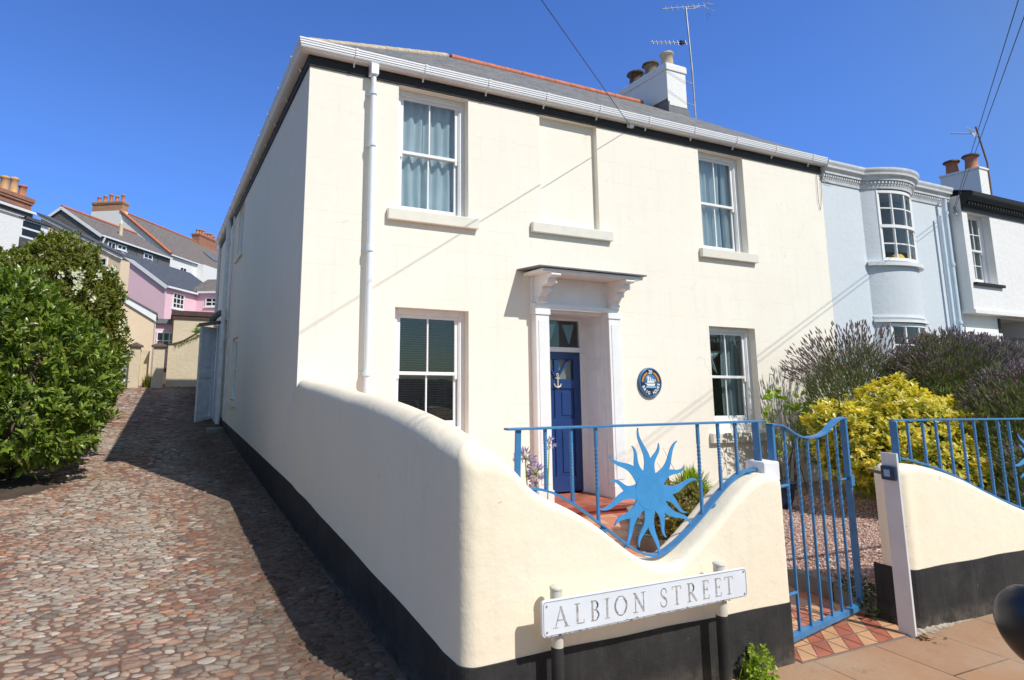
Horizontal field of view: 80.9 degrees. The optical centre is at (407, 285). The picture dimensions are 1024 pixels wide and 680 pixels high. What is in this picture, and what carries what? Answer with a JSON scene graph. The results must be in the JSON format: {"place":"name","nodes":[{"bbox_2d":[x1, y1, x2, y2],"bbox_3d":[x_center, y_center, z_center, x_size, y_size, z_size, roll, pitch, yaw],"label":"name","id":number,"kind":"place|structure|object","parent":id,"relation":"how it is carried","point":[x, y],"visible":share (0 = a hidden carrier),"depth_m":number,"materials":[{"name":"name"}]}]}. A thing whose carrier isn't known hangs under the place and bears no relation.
{"place":"outdoors","nodes":[
{"label":"outdoors","id":0,"kind":"place"},
{"bbox_2d":[0,0,1023,245],"label":"sky","id":1,"kind":"structure","parent":0,"point":[162,105],"materials":[{"name":"blue"}]},
{"bbox_2d":[20,368,1023,503],"bbox_3d":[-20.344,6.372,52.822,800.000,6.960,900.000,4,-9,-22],"label":"ground","id":2,"kind":"structure","parent":0,"point":[164,376],"depth_m":10.63,"materials":[{"name":"soil"}]},
{"bbox_2d":[0,175,52,263],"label":"white side house","id":3,"kind":"structure","parent":2,"relation":"on","point":[19,224],"depth_m":25.46,"materials":[{"name":"paint"}]},
{"bbox_2d":[0,475,65,499],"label":"planting bed","id":4,"kind":"object","parent":2,"relation":"on","point":[16,487],"visible":0.38,"depth_m":7.96,"materials":[{"name":"soil"}]},
{"bbox_2d":[0,259,129,479],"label":"laurel bush","id":5,"kind":"object","parent":4,"relation":"on","point":[66,424],"visible":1,"depth_m":8.30,"materials":[{"name":"green plant"}]},
{"bbox_2d":[0,227,134,429],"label":"flowering shrub","id":6,"kind":"object","parent":2,"relation":"on","point":[85,270],"visible":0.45,"depth_m":13.08,"materials":[{"name":"green plant"}]},
{"bbox_2d":[36,212,133,334],"bbox_3d":[-16.950,0.244,30.501,5.320,8.264,1.000,-1,-9,11],"label":"flat roofed extension","id":7,"kind":"object","parent":2,"relation":"on","point":[109,255],"visible":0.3,"depth_m":30.23,"materials":[{"name":"white paint"}]},
{"bbox_2d":[100,257,107,266],"bbox_3d":[-15.627,-0.986,30.003,0.910,0.920,0.100,-1,-9,11],"label":"window","id":8,"kind":"structure","parent":7,"relation":"in","point":[105,261],"depth_m":30.00,"materials":[{"name":"white paint"}]},
{"bbox_2d":[48,205,172,265],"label":"slate gable house","id":9,"kind":"structure","parent":2,"relation":"on","point":[120,238],"depth_m":47.76,"materials":[{"name":"tile"}]},
{"bbox_2d":[107,241,115,248],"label":"window","id":10,"kind":"structure","parent":9,"relation":"in","point":[109,243],"depth_m":46.11,"materials":[{"name":"white paint"}]},
{"bbox_2d":[116,244,127,252],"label":"window","id":11,"kind":"structure","parent":9,"relation":"in","point":[120,247],"depth_m":47.21,"materials":[{"name":"white paint"}]},
{"bbox_2d":[143,253,152,260],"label":"window","id":12,"kind":"structure","parent":9,"relation":"in","point":[146,256],"depth_m":50.55,"materials":[{"name":"white paint"}]},
{"bbox_2d":[127,342,143,387],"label":"gate pier","id":13,"kind":"structure","parent":2,"relation":"on","point":[133,371],"depth_m":20.37,"materials":[{"name":"beige paint"}]},
{"bbox_2d":[123,350,149,385],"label":"lane end wall","id":14,"kind":"structure","parent":2,"relation":"on","point":[144,363],"depth_m":20.87,"materials":[{"name":"beige paint"}]},
{"bbox_2d":[120,294,157,376],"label":"peach outbuilding","id":15,"kind":"structure","parent":2,"relation":"on","point":[141,318],"depth_m":22.75,"materials":[{"name":"white paint"}]},
{"bbox_2d":[91,194,217,281],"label":"white gable house","id":16,"kind":"structure","parent":2,"relation":"on","point":[196,255],"depth_m":65.94,"materials":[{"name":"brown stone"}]},
{"bbox_2d":[150,342,166,387],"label":"gate pier","id":17,"kind":"structure","parent":2,"relation":"on","point":[158,365],"depth_m":20.66,"materials":[{"name":"beige paint"}]},
{"bbox_2d":[152,318,172,367],"bbox_3d":[-11.737,3.460,29.504,2.600,3.350,2.400,4,-9,-22],"label":"pink lean to","id":18,"kind":"object","parent":2,"relation":"on","point":[163,331],"visible":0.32,"depth_m":28.49,"materials":[{"name":"white paint"}]},
{"bbox_2d":[156,332,171,349],"bbox_3d":[-11.668,2.678,28.521,0.900,0.860,0.060,4,-9,-22],"label":"window","id":19,"kind":"structure","parent":18,"relation":"in","point":[162,337],"depth_m":28.50,"materials":[{"name":"white paint"}]},
{"bbox_2d":[117,251,215,318],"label":"pink house","id":20,"kind":"structure","parent":2,"relation":"on","point":[163,291],"depth_m":39.11,"materials":[{"name":"paint"}]},
{"bbox_2d":[171,292,184,310],"bbox_3d":[-15.221,1.094,39.266,0.100,1.120,1.460,-1,-9,11],"label":"window","id":21,"kind":"structure","parent":20,"relation":"in","point":[178,299],"depth_m":39.26,"materials":[{"name":"white paint"}]},
{"bbox_2d":[203,297,214,307],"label":"window","id":22,"kind":"structure","parent":20,"relation":"in","point":[209,301],"depth_m":41.11,"materials":[{"name":"white paint"}]},
{"bbox_2d":[165,330,199,386],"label":"lane end wall","id":23,"kind":"structure","parent":2,"relation":"on","point":[182,364],"depth_m":21.28,"materials":[{"name":"beige paint"}]},
{"bbox_2d":[173,334,199,346],"bbox_3d":[-7.946,2.015,21.393,1.024,0.624,0.080,4,-9,-22],"label":"wall creeper","id":24,"kind":"object","parent":23,"relation":"attached to","point":[186,341],"depth_m":21.39,"materials":[{"name":"green plant"}]},
{"bbox_2d":[190,325,199,332],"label":"wall fern","id":25,"kind":"object","parent":23,"relation":"on","point":[196,329],"depth_m":21.62,"materials":[{"name":"green plant"}]},
{"bbox_2d":[171,310,213,342],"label":"brown roofed store","id":26,"kind":"structure","parent":2,"relation":"on","point":[184,323],"depth_m":27.09,"materials":[{"name":"beige paint"}]},
{"bbox_2d":[0,384,407,679],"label":"cobbled lane","id":27,"kind":"structure","parent":2,"relation":"on","point":[155,536],"depth_m":4.99,"materials":[{"name":"brown stone"}]},
{"bbox_2d":[140,373,151,387],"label":"wall plant","id":28,"kind":"object","parent":27,"relation":"on","point":[147,382],"depth_m":20.49,"materials":[{"name":"green plant"}]},
{"bbox_2d":[206,427,221,433],"bbox_3d":[-4.416,3.312,13.472,0.320,0.120,0.450,4,-9,-22],"label":"drain surround","id":29,"kind":"object","parent":27,"relation":"on","point":[213,430],"visible":0.92,"depth_m":13.29,"materials":[{"name":"grey stone"}]},
{"bbox_2d":[194,310,226,421],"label":"lean to store","id":30,"kind":"structure","parent":2,"relation":"on","point":[207,376],"depth_m":15.20,"materials":[{"name":"white paint"}]},
{"bbox_2d":[194,326,216,421],"bbox_3d":[-5.197,2.288,15.214,0.052,2.430,0.653,-2,-9,18],"label":"panelled door","id":31,"kind":"structure","parent":30,"relation":"in","point":[208,335],"depth_m":15.19,"materials":[{"name":"blue paint"}]},
{"bbox_2d":[213,36,839,522],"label":"corner house","id":32,"kind":"structure","parent":2,"relation":"on","point":[485,252],"depth_m":8.70,"materials":[{"name":"beige paint"}]},
{"bbox_2d":[226,338,237,406],"bbox_3d":[-3.806,1.901,13.048,0.210,1.480,1.270,4,-9,-22],"label":"window","id":33,"kind":"structure","parent":32,"relation":"in","point":[230,402],"depth_m":13.43,"materials":[{"name":"white paint"}]},
{"bbox_2d":[234,206,244,263],"bbox_3d":[-3.809,-1.224,13.654,0.200,1.280,1.200,4,-9,-22],"label":"window","id":34,"kind":"structure","parent":32,"relation":"in","point":[239,255],"depth_m":14.02,"materials":[{"name":"white paint"}]},
{"bbox_2d":[387,89,478,229],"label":"window","id":35,"kind":"structure","parent":32,"relation":"in","point":[430,171],"depth_m":8.21,"materials":[{"name":"white paint"}]},
{"bbox_2d":[394,308,479,439],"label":"window","id":36,"kind":"structure","parent":32,"relation":"in","point":[429,344],"depth_m":8.72,"materials":[{"name":"white paint"}]},
{"bbox_2d":[550,352,583,492],"bbox_3d":[2.210,2.000,8.725,0.860,2.025,0.109,4,-9,-22],"label":"front door","id":37,"kind":"structure","parent":32,"relation":"in","point":[565,391],"depth_m":8.77,"materials":[{"name":"blue wood"}]},
{"bbox_2d":[541,0,629,124],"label":"overhead cable","id":38,"kind":"object","parent":32,"relation":"attached to","point":[582,58],"visible":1,"depth_m":7.19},
{"bbox_2d":[637,368,661,397],"bbox_3d":[3.638,1.460,8.853,0.448,0.448,0.042,4,-9,-22],"label":"house plaque","id":39,"kind":"object","parent":32,"relation":"attached to","point":[649,382],"visible":1,"depth_m":8.83,"materials":[{"name":"blue paint"}]},
{"bbox_2d":[650,0,716,118],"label":"tv aerial","id":40,"kind":"object","parent":32,"relation":"attached to","point":[681,42],"visible":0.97,"depth_m":14.83,"materials":[{"name":"metal"}]},
{"bbox_2d":[710,351,720,372],"bbox_3d":[5.035,1.077,9.908,0.647,0.795,0.120,4,-9,-22],"label":"paper star","id":41,"kind":"object","parent":32,"relation":"hanging from","point":[714,354],"visible":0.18,"depth_m":9.91,"materials":[{"name":"paper"}]},
{"bbox_2d":[698,152,758,263],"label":"window","id":42,"kind":"structure","parent":32,"relation":"in","point":[722,240],"depth_m":10.27,"materials":[{"name":"white paint"}]},
{"bbox_2d":[709,327,766,442],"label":"window","id":43,"kind":"structure","parent":32,"relation":"in","point":[732,382],"depth_m":9.93,"materials":[{"name":"white paint"}]},
{"bbox_2d":[290,378,794,679],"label":"garden wall","id":44,"kind":"structure","parent":2,"relation":"on","point":[441,549],"depth_m":3.45,"materials":[{"name":"beige paint"}]},
{"bbox_2d":[504,420,764,556],"bbox_3d":[1.488,1.247,3.615,2.045,0.794,0.050,4,-9,-22],"label":"railing","id":45,"kind":"object","parent":44,"relation":"on","point":[650,491],"visible":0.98,"depth_m":3.60,"materials":[{"name":"blue metal"}]},
{"bbox_2d":[765,417,864,641],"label":"garden gate","id":46,"kind":"structure","parent":44,"relation":"attached to","point":[812,627],"depth_m":4.33,"materials":[{"name":"blue metal"}]},
{"bbox_2d":[672,464,712,494],"bbox_3d":[3.447,2.311,7.089,0.780,0.390,0.787,4,-9,-22],"label":"strappy plant","id":47,"kind":"object","parent":2,"relation":"on","point":[690,472],"visible":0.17,"depth_m":7.03,"materials":[{"name":"green plant"}]},
{"bbox_2d":[639,479,1019,591],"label":"gravel","id":48,"kind":"structure","parent":2,"relation":"on","point":[868,531],"depth_m":6.58,"materials":[{"name":"beige gravel"}]},
{"bbox_2d":[642,449,725,540],"bbox_3d":[3.214,2.301,6.483,1.554,0.922,1.295,2,-9,-6],"label":"garden shrub","id":49,"kind":"object","parent":48,"relation":"on","point":[671,525],"visible":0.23,"depth_m":6.29,"materials":[{"name":"green plant"}]},
{"bbox_2d":[762,388,810,490],"bbox_3d":[5.860,2.329,9.063,1.162,1.505,0.495,4,-9,-22],"label":"leafy plant","id":50,"kind":"object","parent":48,"relation":"on","point":[776,393],"visible":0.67,"depth_m":9.04,"materials":[{"name":"green plant"}]},
{"bbox_2d":[779,479,796,509],"bbox_3d":[4.946,2.784,7.860,0.429,0.340,0.429,4,-9,-22],"label":"flower pot","id":51,"kind":"object","parent":48,"relation":"on","point":[793,485],"visible":0.32,"depth_m":7.70,"materials":[{"name":"ceramic"}]},
{"bbox_2d":[769,319,945,482],"bbox_3d":[7.023,1.829,9.109,2.668,2.625,2.042,4,-9,-22],"label":"lavender bush","id":52,"kind":"object","parent":48,"relation":"on","point":[869,360],"visible":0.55,"depth_m":8.98,"materials":[{"name":"green plant"}]},
{"bbox_2d":[799,371,1021,500],"bbox_3d":[6.581,2.072,7.786,2.691,1.873,2.063,0,-9,4],"label":"golden shrub","id":53,"kind":"object","parent":48,"relation":"on","point":[863,435],"visible":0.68,"depth_m":7.42,"materials":[{"name":"yellow plant"}]},
{"bbox_2d":[879,324,1023,489],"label":"lavender bush","id":54,"kind":"object","parent":48,"relation":"on","point":[953,351],"visible":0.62,"depth_m":8.36,"materials":[{"name":"green plant"}]},
{"bbox_2d":[950,356,1023,506],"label":"lavender bush","id":55,"kind":"object","parent":48,"relation":"on","point":[1013,387],"visible":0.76,"depth_m":7.36,"materials":[{"name":"purple plant"}]},
{"bbox_2d":[984,432,1023,509],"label":"lavender bush","id":56,"kind":"object","parent":48,"relation":"on","point":[1016,448],"visible":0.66,"depth_m":6.77,"materials":[{"name":"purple plant"}]},
{"bbox_2d":[791,602,909,663],"bbox_3d":[2.934,2.527,4.205,1.241,0.156,0.621,4,-9,-22],"label":"gate threshold","id":57,"kind":"object","parent":2,"relation":"on","point":[856,631],"visible":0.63,"depth_m":4.11,"materials":[{"name":"multicoloured tile"}]},
{"bbox_2d":[836,571,893,622],"bbox_3d":[3.507,2.376,4.526,0.282,0.308,0.396,1,-9,0],"label":"moss weed","id":58,"kind":"object","parent":57,"relation":"on","point":[870,599],"visible":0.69,"depth_m":4.50,"materials":[{"name":"green plant"}]},
{"bbox_2d":[820,159,971,404],"bbox_3d":[8.218,1.087,14.958,4.125,6.400,8.470,4,-9,-22],"label":"bow window house","id":59,"kind":"structure","parent":2,"relation":"on","point":[892,262],"depth_m":11.37,"materials":[{"name":"white paint"}]},
{"bbox_2d":[816,174,831,209],"bbox_3d":[7.853,-1.732,11.070,0.454,0.693,0.024,4,-9,-20],"label":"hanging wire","id":60,"kind":"object","parent":59,"relation":"hanging from","point":[821,191],"visible":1,"depth_m":11.02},
{"bbox_2d":[823,189,923,271],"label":"window","id":61,"kind":"structure","parent":59,"relation":"in","point":[895,219],"depth_m":11.61,"materials":[{"name":"white paint"}]},
{"bbox_2d":[873,316,930,388],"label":"window","id":62,"kind":"structure","parent":59,"relation":"in","point":[912,328],"depth_m":11.14,"materials":[{"name":"white paint"}]},
{"bbox_2d":[831,190,1023,432],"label":"jettied house","id":63,"kind":"structure","parent":2,"relation":"on","point":[991,295],"depth_m":12.76,"materials":[{"name":"white paint"}]},
{"bbox_2d":[938,153,990,266],"bbox_3d":[18.561,-2.394,19.523,0.570,3.950,1.110,4,-9,-22],"label":"chimney stack","id":64,"kind":"object","parent":63,"relation":"on","point":[976,180],"visible":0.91,"depth_m":19.44,"materials":[{"name":"paint"}]},
{"bbox_2d":[951,126,992,194],"bbox_3d":[18.282,-4.171,19.191,1.681,2.354,0.234,4,-9,-22],"label":"tv aerial","id":65,"kind":"object","parent":64,"relation":"attached to","point":[983,150],"visible":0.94,"depth_m":19.40,"materials":[{"name":"metal"}]},
{"bbox_2d":[967,331,1002,336],"bbox_3d":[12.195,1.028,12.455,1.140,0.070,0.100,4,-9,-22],"label":"window","id":66,"kind":"structure","parent":63,"relation":"in","point":[992,334],"depth_m":12.48,"materials":[{"name":"white paint"}]},
{"bbox_2d":[967,215,1005,287],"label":"window","id":67,"kind":"structure","parent":63,"relation":"in","point":[974,223],"depth_m":12.89,"materials":[{"name":"white paint"}]},
{"bbox_2d":[873,463,1023,635],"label":"garden wall","id":68,"kind":"structure","parent":2,"relation":"on","point":[965,542],"depth_m":4.47,"materials":[{"name":"beige paint"}]},
{"bbox_2d":[887,418,1023,508],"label":"railing","id":69,"kind":"object","parent":68,"relation":"on","point":[894,438],"visible":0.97,"depth_m":4.92,"materials":[{"name":"blue metal"}]},
{"bbox_2d":[910,331,1023,480],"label":"lavender bush","id":70,"kind":"object","parent":2,"relation":"on","point":[1014,348],"visible":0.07,"depth_m":9.40,"materials":[{"name":"purple plant"}]},
{"bbox_2d":[583,512,875,616],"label":"tiled path","id":71,"kind":"structure","parent":0,"point":[620,529],"depth_m":6.59,"materials":[{"name":"tile"}]},
{"bbox_2d":[512,435,556,498],"bbox_3d":[0.907,1.744,4.096,0.383,1.357,0.198,4,-9,-22],"label":"agapanthus","id":72,"kind":"object","parent":71,"relation":"on","point":[529,473],"visible":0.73,"depth_m":4.12,"materials":[{"name":"purple plant"}]},
{"bbox_2d":[626,505,878,615],"bbox_3d":[3.031,2.754,6.279,1.202,0.208,3.734,1,-9,-3],"label":"path edging","id":73,"kind":"object","parent":71,"relation":"on","point":[647,543],"visible":0.23,"depth_m":5.04,"materials":[{"name":"red stone"}]},
{"bbox_2d":[732,614,1023,679],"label":"pavement","id":74,"kind":"structure","parent":0,"point":[978,648],"depth_m":3.76,"materials":[{"name":"beige concrete"}]},
{"bbox_2d":[541,561,746,679],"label":"street sign","id":75,"kind":"object","parent":74,"relation":"on","point":[719,586],"visible":1,"depth_m":3.16,"materials":[{"name":"white metal"}]},
{"bbox_2d":[739,666,773,679],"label":"weed","id":76,"kind":"object","parent":74,"relation":"on","point":[756,678],"visible":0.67,"depth_m":3.48,"materials":[{"name":"green plant"}]},
{"bbox_2d":[741,643,779,679],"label":"weed","id":77,"kind":"object","parent":74,"relation":"on","point":[756,658],"depth_m":3.48,"materials":[{"name":"green plant"}]},
{"bbox_2d":[868,452,916,638],"bbox_3d":[3.485,1.867,4.250,0.071,1.290,0.179,4,-9,-22],"label":"gate post","id":78,"kind":"object","parent":74,"relation":"on","point":[889,472],"visible":0.93,"depth_m":4.22,"materials":[{"name":"white paint"}]},
{"bbox_2d":[916,633,947,642],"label":"fallen leaves","id":79,"kind":"object","parent":74,"relation":"on","point":[922,637],"visible":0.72,"depth_m":4.08,"materials":[{"name":"brown plant"}]},
{"label":"road","id":80,"kind":"structure","parent":0,"visible":0},
{"bbox_2d":[993,584,1023,659],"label":"parked car","id":81,"kind":"object","parent":80,"relation":"on","point":[1008,609],"visible":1,"depth_m":1.92,"materials":[{"name":"grey paint"}]},
{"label":"cable insulator","id":82,"kind":"object","parent":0,"visible":0},
{"bbox_2d":[954,0,1018,206],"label":"overhead cable","id":83,"kind":"object","parent":82,"relation":"attached to","point":[990,90],"visible":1,"depth_m":7.41,"materials":[{"name":"black rubber"}]},
{"bbox_2d":[953,17,1023,212],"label":"overhead cable","id":84,"kind":"object","parent":82,"relation":"attached to","point":[992,103],"visible":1,"depth_m":7.71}
]}

